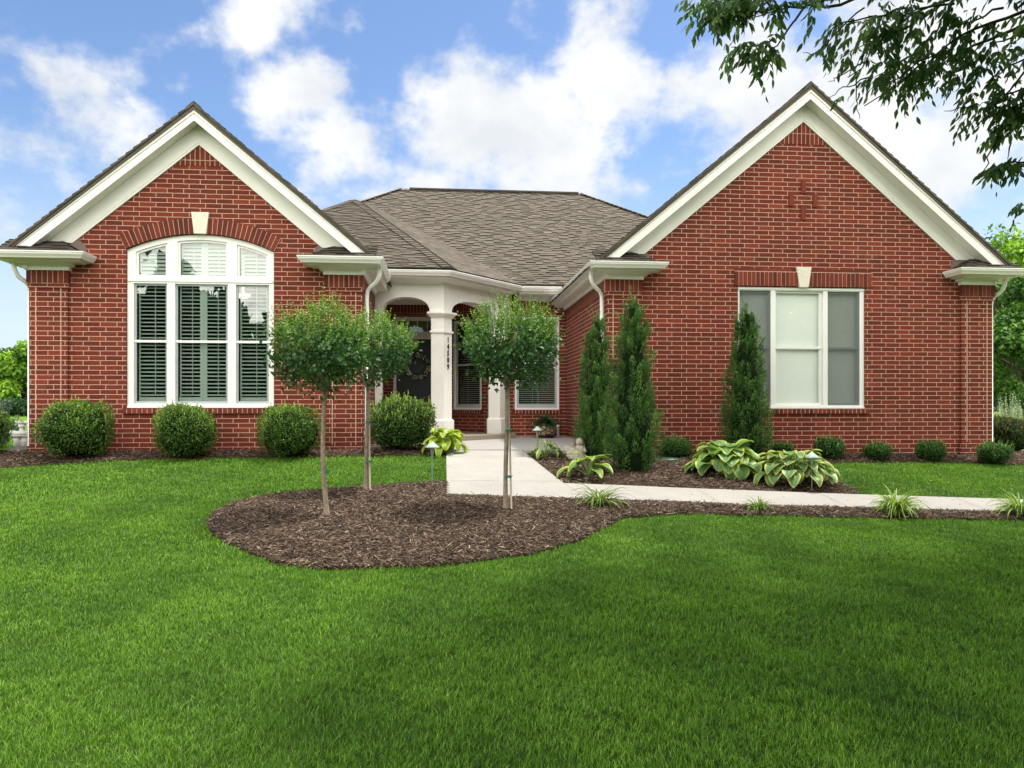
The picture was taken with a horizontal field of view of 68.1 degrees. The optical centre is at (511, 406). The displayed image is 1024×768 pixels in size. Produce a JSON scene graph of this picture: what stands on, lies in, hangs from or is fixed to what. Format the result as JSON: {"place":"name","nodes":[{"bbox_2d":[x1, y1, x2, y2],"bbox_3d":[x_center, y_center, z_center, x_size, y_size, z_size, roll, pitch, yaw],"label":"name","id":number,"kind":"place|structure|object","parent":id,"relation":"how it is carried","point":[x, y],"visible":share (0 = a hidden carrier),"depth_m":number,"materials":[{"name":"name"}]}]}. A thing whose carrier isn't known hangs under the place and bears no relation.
{"place":"outdoors","nodes":[
{"label":"outdoors","id":0,"kind":"place"},
{"bbox_2d":[418,436,574,453],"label":"patio","id":1,"kind":"structure","parent":0,"point":[524,444],"depth_m":14.03,"materials":[{"name":"concrete"}]},
{"bbox_2d":[523,414,561,437],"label":"potted fern","id":2,"kind":"object","parent":1,"relation":"on","point":[547,425],"visible":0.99,"depth_m":16.03,"materials":[{"name":"plant"}]},
{"bbox_2d":[0,409,1023,767],"bbox_3d":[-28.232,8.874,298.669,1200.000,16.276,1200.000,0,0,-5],"label":"lawn ground","id":3,"kind":"structure","parent":0,"point":[84,757],"depth_m":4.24,"materials":[{"name":"plant"}]},
{"bbox_2d":[0,398,22,442],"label":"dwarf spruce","id":4,"kind":"object","parent":3,"relation":"on","point":[13,427],"visible":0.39,"depth_m":12.90,"materials":[{"name":"green plant"}]},
{"bbox_2d":[0,340,26,399],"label":"broadleaf tree","id":5,"kind":"object","parent":3,"relation":"on","point":[13,366],"visible":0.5,"depth_m":57.21,"materials":[{"name":"green plant"}]},
{"bbox_2d":[0,397,26,416],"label":"shrub","id":6,"kind":"object","parent":3,"relation":"on","point":[12,414],"visible":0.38,"depth_m":54.33,"materials":[{"name":"green plant"}]},
{"bbox_2d":[0,347,26,399],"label":"broadleaf tree","id":7,"kind":"object","parent":3,"relation":"on","point":[23,396],"visible":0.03,"depth_m":62.87,"materials":[{"name":"green plant"}]},
{"bbox_2d":[2,396,26,416],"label":"shrub","id":8,"kind":"object","parent":3,"relation":"on","point":[20,406],"visible":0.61,"depth_m":54.06,"materials":[{"name":"green plant"}]},
{"bbox_2d":[0,446,446,468],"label":"mulch bed","id":9,"kind":"object","parent":3,"relation":"on","point":[116,458],"visible":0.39,"depth_m":11.44,"materials":[{"name":"brown wood"}]},
{"bbox_2d":[0,405,13,451],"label":"boxwood shrub","id":10,"kind":"object","parent":9,"relation":"on","point":[4,426],"visible":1,"depth_m":11.39,"materials":[{"name":"green plant"}]},
{"bbox_2d":[8,446,26,452],"bbox_3d":[-7.671,0.686,11.831,0.150,0.100,0.400,0,0,-5],"label":"splash block","id":11,"kind":"object","parent":9,"relation":"on","point":[22,448],"depth_m":11.73,"materials":[{"name":"concrete"}]},
{"bbox_2d":[30,395,117,457],"bbox_3d":[-6.449,0.301,11.195,1.102,0.943,1.017,0,0,-23],"label":"boxwood shrub","id":12,"kind":"object","parent":9,"relation":"on","point":[78,427],"visible":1,"depth_m":10.94,"materials":[{"name":"green plant"}]},
{"bbox_2d":[152,398,218,456],"bbox_3d":[-4.882,0.313,11.343,0.956,0.886,1.040,0,0,-24],"label":"boxwood shrub","id":13,"kind":"object","parent":9,"relation":"on","point":[186,428],"visible":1,"depth_m":11.05,"materials":[{"name":"green plant"}]},
{"bbox_2d":[255,400,328,456],"bbox_3d":[-3.375,0.335,11.478,0.946,0.875,1.014,0,0,26],"label":"boxwood shrub","id":14,"kind":"object","parent":9,"relation":"on","point":[284,429],"visible":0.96,"depth_m":11.23,"materials":[{"name":"green plant"}]},
{"bbox_2d":[370,390,437,448],"bbox_3d":[-1.755,0.218,12.224,1.114,0.979,1.100,0,0,-34],"label":"porch shrub","id":15,"kind":"object","parent":9,"relation":"on","point":[400,421],"visible":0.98,"depth_m":11.93,"materials":[{"name":"green plant"}]},
{"bbox_2d":[422,427,467,457],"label":"hosta","id":16,"kind":"object","parent":9,"relation":"on","point":[452,440],"visible":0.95,"depth_m":11.86,"materials":[{"name":"green plant"}]},
{"bbox_2d":[0,81,1023,455],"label":"brick house","id":17,"kind":"structure","parent":3,"relation":"on","point":[838,249],"depth_m":12.97,"materials":[{"name":"brick"}]},
{"bbox_2d":[9,421,26,446],"bbox_3d":[-7.849,0.448,12.165,0.410,0.433,0.170,0,0,-5],"label":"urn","id":18,"kind":"object","parent":17,"relation":"attached to","point":[20,438],"visible":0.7,"depth_m":12.10,"materials":[{"name":"white stone"}]},
{"bbox_2d":[127,235,273,407],"bbox_3d":[-4.970,-1.357,12.176,2.267,2.766,0.169,0,0,-5],"label":"window","id":19,"kind":"structure","parent":17,"relation":"in","point":[173,278],"depth_m":12.16,"materials":[{"name":"plastic"}]},
{"bbox_2d":[393,317,430,421],"bbox_3d":[-2.179,-0.737,17.447,1.089,2.640,0.150,0,0,-5],"label":"front door","id":20,"kind":"structure","parent":17,"relation":"in","point":[421,388],"depth_m":17.46,"materials":[{"name":"black paint"}]},
{"bbox_2d":[403,351,430,380],"bbox_3d":[-2.166,-0.915,17.386,0.703,0.703,0.142,0,0,-5],"label":"door wreath","id":21,"kind":"object","parent":17,"relation":"attached to","point":[416,376],"depth_m":17.39,"materials":[{"name":"brown plant"}]},
{"bbox_2d":[454,319,481,409],"bbox_3d":[-0.961,-0.940,17.218,0.879,2.034,0.145,0,0,40],"label":"window","id":22,"kind":"structure","parent":17,"relation":"in","point":[462,406],"depth_m":17.35,"materials":[{"name":"plastic"}]},
{"bbox_2d":[515,317,558,409],"bbox_3d":[0.548,-0.956,16.889,0.993,2.063,0.145,0,0,-5],"label":"window","id":23,"kind":"structure","parent":17,"relation":"in","point":[518,406],"depth_m":16.87,"materials":[{"name":"plastic"}]},
{"bbox_2d":[738,287,864,408],"bbox_3d":[4.976,-1.001,13.077,2.269,2.078,0.106,0,0,-5],"label":"window","id":24,"kind":"structure","parent":17,"relation":"in","point":[814,341],"depth_m":13.11,"materials":[{"name":"plastic"}]},
{"bbox_2d":[0,443,1023,570],"bbox_3d":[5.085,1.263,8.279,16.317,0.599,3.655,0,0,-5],"label":"mulch bed","id":25,"kind":"object","parent":3,"relation":"on","point":[464,561],"visible":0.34,"depth_m":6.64,"materials":[{"name":"brown wood"}]},
{"bbox_2d":[259,283,380,515],"bbox_3d":[-1.881,-0.056,7.519,1.171,2.379,1.217,0,0,-38],"label":"topiary tree","id":26,"kind":"object","parent":25,"relation":"on","point":[324,358],"visible":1,"depth_m":7.31,"materials":[{"name":"green plant"}]},
{"bbox_2d":[331,302,423,489],"bbox_3d":[-1.630,-0.107,8.860,1.225,2.274,1.304,0,0,-5],"label":"topiary tree","id":27,"kind":"object","parent":25,"relation":"on","point":[391,360],"visible":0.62,"depth_m":8.79,"materials":[{"name":"green plant"}]},
{"bbox_2d":[425,441,438,485],"bbox_3d":[-0.970,0.726,9.201,0.173,0.607,0.173,0,0,-5],"label":"path light","id":28,"kind":"object","parent":25,"relation":"on","point":[432,445],"visible":0.94,"depth_m":9.19,"materials":[{"name":"white metal"}]},
{"bbox_2d":[452,285,569,510],"bbox_3d":[-0.011,-0.055,7.855,1.239,2.373,1.154,0,0,-5],"label":"topiary tree","id":29,"kind":"object","parent":25,"relation":"on","point":[496,360],"visible":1,"depth_m":7.72,"materials":[{"name":"green plant"}]},
{"bbox_2d":[572,481,633,509],"bbox_3d":[1.020,1.037,8.325,0.806,0.430,0.762,0,0,-5],"label":"daylily","id":30,"kind":"object","parent":25,"relation":"on","point":[599,500],"visible":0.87,"depth_m":8.27,"materials":[{"name":"green plant"}]},
{"bbox_2d":[738,496,775,512],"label":"daylily","id":31,"kind":"object","parent":25,"relation":"on","point":[758,505],"visible":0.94,"depth_m":8.43,"materials":[{"name":"green plant"}]},
{"bbox_2d":[856,485,931,520],"bbox_3d":[4.362,1.111,8.570,0.735,0.444,0.797,0,0,-5],"label":"daylily","id":32,"kind":"object","parent":25,"relation":"on","point":[895,506],"visible":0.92,"depth_m":8.51,"materials":[{"name":"green plant"}]},
{"bbox_2d":[985,490,1023,517],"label":"daylily","id":33,"kind":"object","parent":25,"relation":"on","point":[1016,505],"visible":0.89,"depth_m":8.77,"materials":[{"name":"green plant"}]},
{"bbox_2d":[446,450,1022,511],"bbox_3d":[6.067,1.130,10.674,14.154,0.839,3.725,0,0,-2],"label":"walkway","id":34,"kind":"structure","parent":3,"relation":"on","point":[480,472],"depth_m":9.43,"materials":[{"name":"concrete"}]},
{"bbox_2d":[529,452,1023,493],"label":"mulch bed","id":35,"kind":"object","parent":3,"relation":"on","point":[769,487],"visible":0.25,"depth_m":10.23,"materials":[{"name":"brown wood"}]},
{"bbox_2d":[533,426,542,449],"bbox_3d":[0.401,0.569,11.889,0.159,0.521,0.159,0,0,-5],"label":"path light","id":36,"kind":"object","parent":35,"relation":"on","point":[537,429],"visible":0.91,"depth_m":11.87,"materials":[{"name":"white metal"}]},
{"bbox_2d":[527,439,562,458],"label":"hosta","id":37,"kind":"object","parent":35,"relation":"on","point":[547,451],"visible":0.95,"depth_m":11.69,"materials":[{"name":"green plant"}]},
{"bbox_2d":[565,437,586,460],"bbox_3d":[0.968,0.664,11.441,0.331,0.387,0.214,0,0,-5],"label":"garden statue","id":38,"kind":"object","parent":35,"relation":"on","point":[579,445],"visible":0.77,"depth_m":11.40,"materials":[{"name":"stone"}]},
{"bbox_2d":[557,452,613,478],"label":"hosta","id":39,"kind":"object","parent":35,"relation":"on","point":[575,463],"visible":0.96,"depth_m":10.09,"materials":[{"name":"green plant"}]},
{"bbox_2d":[572,303,616,458],"bbox_3d":[1.279,-0.361,11.716,0.742,2.462,0.758,0,0,-45],"label":"juniper","id":40,"kind":"object","parent":35,"relation":"on","point":[595,371],"visible":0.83,"depth_m":11.59,"materials":[{"name":"green plant"}]},
{"bbox_2d":[598,285,666,471],"bbox_3d":[1.694,-0.356,10.727,0.945,2.667,0.934,0,0,-5],"label":"juniper","id":41,"kind":"object","parent":35,"relation":"on","point":[633,439],"visible":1,"depth_m":10.55,"materials":[{"name":"green plant"}]},
{"bbox_2d":[658,457,678,461],"bbox_3d":[2.403,0.819,11.698,0.344,0.053,0.344,0,0,-5],"label":"valve box","id":42,"kind":"object","parent":35,"relation":"on","point":[668,459],"visible":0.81,"depth_m":11.59,"materials":[{"name":"green plastic"}]},
{"bbox_2d":[658,433,692,457],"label":"boxwood","id":43,"kind":"object","parent":35,"relation":"on","point":[676,447],"visible":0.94,"depth_m":11.90,"materials":[{"name":"green plant"}]},
{"bbox_2d":[682,439,764,479],"bbox_3d":[3.007,0.783,10.647,1.211,0.642,1.253,0,0,-5],"label":"hosta","id":44,"kind":"object","parent":35,"relation":"on","point":[728,460],"visible":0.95,"depth_m":10.35,"materials":[{"name":"green plant"}]},
{"bbox_2d":[717,295,775,456],"bbox_3d":[3.784,-0.435,12.121,0.962,2.668,0.798,0,0,39],"label":"juniper","id":45,"kind":"object","parent":35,"relation":"on","point":[747,407],"visible":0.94,"depth_m":12.01,"materials":[{"name":"green plant"}]},
{"bbox_2d":[769,439,794,451],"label":"boxwood","id":46,"kind":"object","parent":35,"relation":"on","point":[781,446],"visible":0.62,"depth_m":12.40,"materials":[{"name":"green plant"}]},
{"bbox_2d":[748,449,841,487],"bbox_3d":[3.794,0.844,10.225,1.221,0.548,1.194,0,0,15],"label":"hosta","id":47,"kind":"object","parent":35,"relation":"on","point":[795,471],"visible":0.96,"depth_m":9.90,"materials":[{"name":"green plant"}]},
{"bbox_2d":[804,452,818,489],"bbox_3d":[3.893,0.861,9.838,0.183,0.552,0.183,0,0,-5],"label":"path light","id":48,"kind":"object","parent":35,"relation":"on","point":[811,456],"visible":0.94,"depth_m":9.82,"materials":[{"name":"white metal"}]},
{"bbox_2d":[813,433,845,458],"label":"boxwood","id":49,"kind":"object","parent":35,"relation":"on","point":[830,446],"visible":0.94,"depth_m":12.30,"materials":[{"name":"green plant"}]},
{"bbox_2d":[861,438,893,459],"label":"boxwood","id":50,"kind":"object","parent":35,"relation":"on","point":[879,450],"visible":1,"depth_m":12.41,"materials":[{"name":"green plant"}]},
{"bbox_2d":[913,437,946,460],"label":"boxwood","id":51,"kind":"object","parent":35,"relation":"on","point":[930,450],"visible":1,"depth_m":12.48,"materials":[{"name":"green plant"}]},
{"bbox_2d":[972,437,1014,462],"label":"boxwood","id":52,"kind":"object","parent":35,"relation":"on","point":[990,452],"visible":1,"depth_m":12.38,"materials":[{"name":"green plant"}]},
{"bbox_2d":[993,412,1023,450],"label":"barberry","id":53,"kind":"object","parent":35,"relation":"on","point":[1009,429],"visible":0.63,"depth_m":13.97,"materials":[{"name":"green plant"}]},
{"bbox_2d":[674,0,1023,232],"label":"shade tree","id":54,"kind":"object","parent":3,"relation":"on","point":[724,15],"visible":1,"depth_m":5.21,"materials":[{"name":"green plant"}]},
{"bbox_2d":[993,400,998,411],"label":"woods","id":55,"kind":"object","parent":3,"relation":"on","point":[996,409],"depth_m":123.30,"materials":[{"name":"green plant"}]},
{"bbox_2d":[993,301,1006,406],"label":"broadleaf tree","id":56,"kind":"object","parent":3,"relation":"on","point":[994,405],"visible":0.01,"depth_m":40.86,"materials":[{"name":"green plant"}]},
{"bbox_2d":[982,222,1019,417],"bbox_3d":[23.852,-3.836,35.247,5.706,9.919,6.995,0,0,-41],"label":"broadleaf tree","id":57,"kind":"object","parent":3,"relation":"on","point":[999,226],"visible":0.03,"depth_m":36.27,"materials":[{"name":"green plant"}]},
{"bbox_2d":[990,226,1023,420],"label":"broadleaf tree","id":58,"kind":"object","parent":3,"relation":"on","point":[1016,252],"visible":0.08,"depth_m":28.15,"materials":[{"name":"green plant"}]},
{"bbox_2d":[993,247,1021,320],"bbox_3d":[23.448,-3.270,32.342,6.625,8.788,6.804,0,0,-5],"label":"broadleaf tree","id":59,"kind":"object","parent":3,"relation":"on","point":[1005,303],"visible":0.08,"depth_m":32.82,"materials":[{"name":"green plant"}]},
{"bbox_2d":[993,266,1023,418],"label":"broadleaf tree","id":60,"kind":"object","parent":3,"relation":"on","point":[1008,340],"visible":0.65,"depth_m":25.23,"materials":[{"name":"green plant"}]},
{"bbox_2d":[993,393,1023,423],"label":"russian sage","id":61,"kind":"object","parent":3,"relation":"on","point":[1001,412],"visible":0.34,"depth_m":15.22,"materials":[{"name":"green plant"}]},
{"bbox_2d":[0,0,1023,349],"label":"sky","id":62,"kind":"structure","parent":0,"point":[609,101],"materials":[{"name":"blue"}]}
]}

